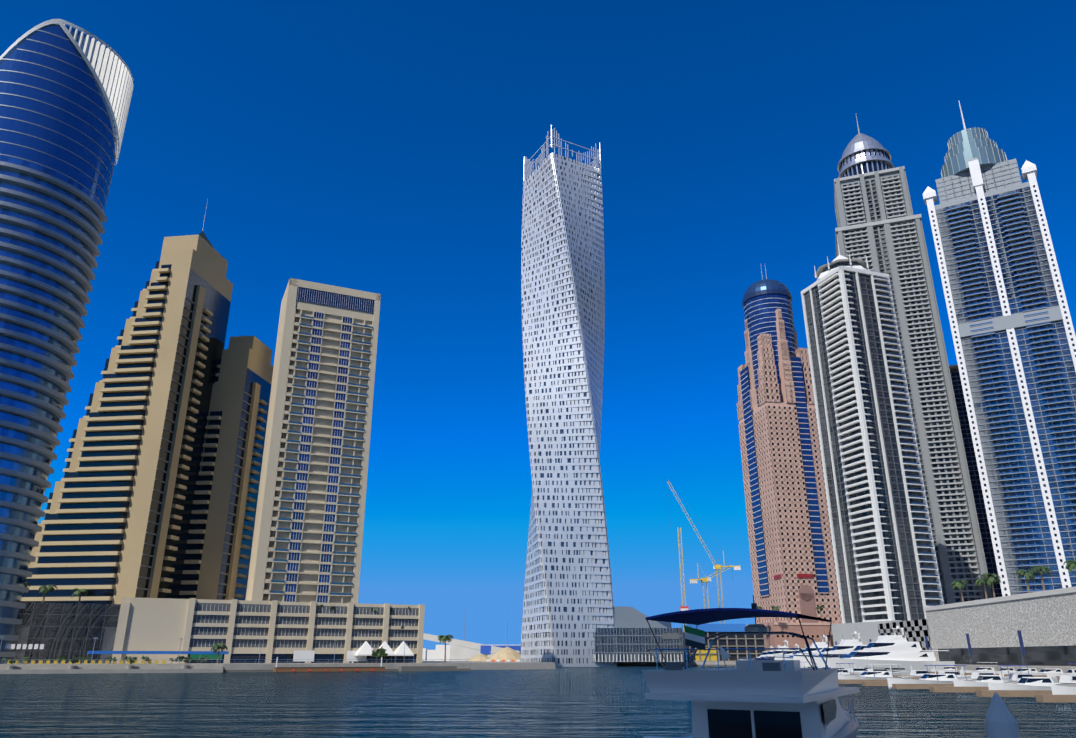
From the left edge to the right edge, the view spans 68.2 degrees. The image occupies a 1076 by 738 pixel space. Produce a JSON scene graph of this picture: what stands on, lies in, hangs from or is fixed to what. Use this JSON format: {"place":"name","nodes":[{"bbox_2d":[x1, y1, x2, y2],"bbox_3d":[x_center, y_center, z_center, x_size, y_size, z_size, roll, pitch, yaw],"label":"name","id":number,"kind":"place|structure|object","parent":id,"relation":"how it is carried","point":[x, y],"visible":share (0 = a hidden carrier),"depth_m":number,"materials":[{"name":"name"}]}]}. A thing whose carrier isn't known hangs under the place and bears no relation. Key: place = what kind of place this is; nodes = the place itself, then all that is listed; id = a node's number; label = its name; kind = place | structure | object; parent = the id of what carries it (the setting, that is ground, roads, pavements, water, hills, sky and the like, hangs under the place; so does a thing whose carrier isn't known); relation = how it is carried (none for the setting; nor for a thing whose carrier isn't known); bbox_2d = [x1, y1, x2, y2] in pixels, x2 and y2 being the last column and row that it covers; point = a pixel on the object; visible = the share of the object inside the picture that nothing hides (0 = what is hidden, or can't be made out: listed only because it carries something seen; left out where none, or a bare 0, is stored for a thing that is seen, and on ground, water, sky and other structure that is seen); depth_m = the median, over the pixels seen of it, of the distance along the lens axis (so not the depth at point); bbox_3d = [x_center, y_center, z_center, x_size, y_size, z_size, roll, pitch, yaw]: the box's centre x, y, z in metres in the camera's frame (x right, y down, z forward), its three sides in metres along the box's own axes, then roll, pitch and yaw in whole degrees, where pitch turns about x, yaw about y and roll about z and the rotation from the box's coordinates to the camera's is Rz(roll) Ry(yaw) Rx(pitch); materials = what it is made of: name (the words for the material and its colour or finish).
{"place":"outdoors","nodes":[
{"label":"outdoors","id":0,"kind":"place"},
{"bbox_2d":[0,582,554,673],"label":"quay","id":1,"kind":"structure","parent":0,"point":[71,638],"depth_m":235.84,"materials":[{"name":"concrete"}]},
{"bbox_2d":[0,19,133,663],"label":"skyscraper","id":2,"kind":"structure","parent":1,"relation":"on","point":[65,95],"depth_m":242.17,"materials":[{"name":"blue glass"}]},
{"bbox_2d":[21,200,273,603],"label":"stepped tower","id":3,"kind":"structure","parent":1,"relation":"on","point":[154,494],"depth_m":278.42,"materials":[{"name":"beige concrete"}]},
{"bbox_2d":[121,278,424,662],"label":"cream tower","id":4,"kind":"structure","parent":1,"relation":"on","point":[306,554],"depth_m":277.50,"materials":[{"name":"beige concrete"}]},
{"bbox_2d":[0,666,1075,737],"bbox_3d":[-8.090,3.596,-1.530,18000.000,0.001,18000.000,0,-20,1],"label":"water","id":5,"kind":"structure","parent":0,"point":[584,702],"depth_m":66.69,"materials":[{"name":"blue liquid"}]},
{"bbox_2d":[520,125,616,666],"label":"twisted skyscraper","id":6,"kind":"structure","parent":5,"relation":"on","point":[568,609],"depth_m":423.62,"materials":[{"name":"white"}]},
{"bbox_2d":[422,606,765,665],"bbox_3d":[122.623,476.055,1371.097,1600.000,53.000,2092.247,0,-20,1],"label":"buildings","id":7,"kind":"structure","parent":5,"relation":"on","point":[628,639],"depth_m":399.46,"materials":[{"name":"grey concrete"}]},
{"bbox_2d":[677,528,688,631],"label":"crane mast","id":8,"kind":"object","parent":7,"relation":"on","point":[683,608],"visible":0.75,"depth_m":431.39,"materials":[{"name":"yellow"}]},
{"bbox_2d":[667,480,740,623],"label":"tower crane","id":9,"kind":"object","parent":7,"relation":"on","point":[716,566],"visible":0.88,"depth_m":437.84,"materials":[{"name":"yellow"}]},
{"bbox_2d":[690,563,732,623],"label":"crane","id":10,"kind":"object","parent":7,"relation":"on","point":[703,580],"visible":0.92,"depth_m":423.22,"materials":[{"name":"yellow"}]},
{"bbox_2d":[642,595,859,737],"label":"cruiser","id":11,"kind":"object","parent":5,"relation":"on","point":[783,698],"visible":1,"depth_m":26.95,"materials":[{"name":"white plastic"}]},
{"bbox_2d":[735,646,773,662],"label":"yacht","id":12,"kind":"object","parent":5,"relation":"on","point":[763,654],"visible":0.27,"depth_m":349.68,"materials":[{"name":"white"}]},
{"bbox_2d":[737,645,779,659],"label":"yacht","id":13,"kind":"object","parent":5,"relation":"on","point":[769,653],"visible":0.15,"depth_m":335.57,"materials":[{"name":"white plastic"}]},
{"bbox_2d":[740,640,788,659],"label":"yacht","id":14,"kind":"object","parent":5,"relation":"on","point":[776,653],"visible":0.25,"depth_m":322.92,"materials":[{"name":"white"}]},
{"bbox_2d":[777,644,798,657],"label":"yacht","id":15,"kind":"object","parent":5,"relation":"on","point":[788,652],"visible":0.15,"depth_m":310.74,"materials":[{"name":"white plastic"}]},
{"bbox_2d":[769,645,806,658],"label":"yacht","id":16,"kind":"object","parent":5,"relation":"on","point":[795,652],"visible":0.02,"depth_m":298.92,"materials":[{"name":"white plastic"}]},
{"bbox_2d":[737,268,841,651],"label":"skyscraper","id":17,"kind":"structure","parent":5,"relation":"on","point":[791,551],"depth_m":474.52,"materials":[{"name":"pink"}]},
{"bbox_2d":[766,639,815,658],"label":"yacht","id":18,"kind":"object","parent":5,"relation":"on","point":[799,652],"visible":0.1,"depth_m":284.97,"materials":[{"name":"white"}]},
{"bbox_2d":[755,633,827,659],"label":"yacht","id":19,"kind":"object","parent":5,"relation":"on","point":[820,646],"visible":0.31,"depth_m":271.35,"materials":[{"name":"white plastic"}]},
{"bbox_2d":[774,635,842,659],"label":"yacht","id":20,"kind":"object","parent":5,"relation":"on","point":[824,650],"visible":0.17,"depth_m":256.00,"materials":[{"name":"white plastic"}]},
{"bbox_2d":[774,630,862,659],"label":"yacht","id":21,"kind":"object","parent":5,"relation":"on","point":[845,646],"visible":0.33,"depth_m":240.14,"materials":[{"name":"white"}]},
{"bbox_2d":[803,634,880,657],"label":"yacht","id":22,"kind":"object","parent":5,"relation":"on","point":[859,647],"visible":0.1,"depth_m":224.93,"materials":[{"name":"white plastic"}]},
{"bbox_2d":[801,239,943,645],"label":"skyscraper","id":23,"kind":"structure","parent":5,"relation":"on","point":[886,565],"depth_m":405.93,"materials":[{"name":"grey concrete"}]},
{"bbox_2d":[793,621,954,673],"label":"yacht","id":24,"kind":"object","parent":5,"relation":"on","point":[894,649],"visible":0.73,"depth_m":205.47,"materials":[{"name":"white plastic"}]},
{"bbox_2d":[834,115,992,604],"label":"skyscraper","id":25,"kind":"structure","parent":5,"relation":"on","point":[879,225],"depth_m":561.58,"materials":[{"name":"grey concrete"}]},
{"bbox_2d":[801,662,1075,694],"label":"moored boats","id":26,"kind":"object","parent":5,"relation":"on","point":[1023,678],"visible":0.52,"depth_m":108.92,"materials":[{"name":"white plastic"}]},
{"bbox_2d":[949,364,1002,597],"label":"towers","id":27,"kind":"structure","parent":5,"relation":"on","point":[975,478],"depth_m":632.70,"materials":[{"name":"black glass"}]},
{"bbox_2d":[923,101,1075,595],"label":"skyscraper","id":28,"kind":"structure","parent":5,"relation":"on","point":[1013,332],"depth_m":511.21,"materials":[{"name":"blue glass"}]},
{"bbox_2d":[985,692,1019,737],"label":"boat bow","id":29,"kind":"object","parent":5,"relation":"on","point":[1000,721],"visible":1,"depth_m":13.30,"materials":[{"name":"white"}]},
{"bbox_2d":[0,0,1075,649],"label":"sky","id":30,"kind":"structure","parent":0,"point":[381,147],"materials":[{"name":"blue"}]},
{"bbox_2d":[757,560,1075,701],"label":"quay","id":31,"kind":"structure","parent":0,"point":[1037,630],"depth_m":197.82,"materials":[{"name":"concrete"}]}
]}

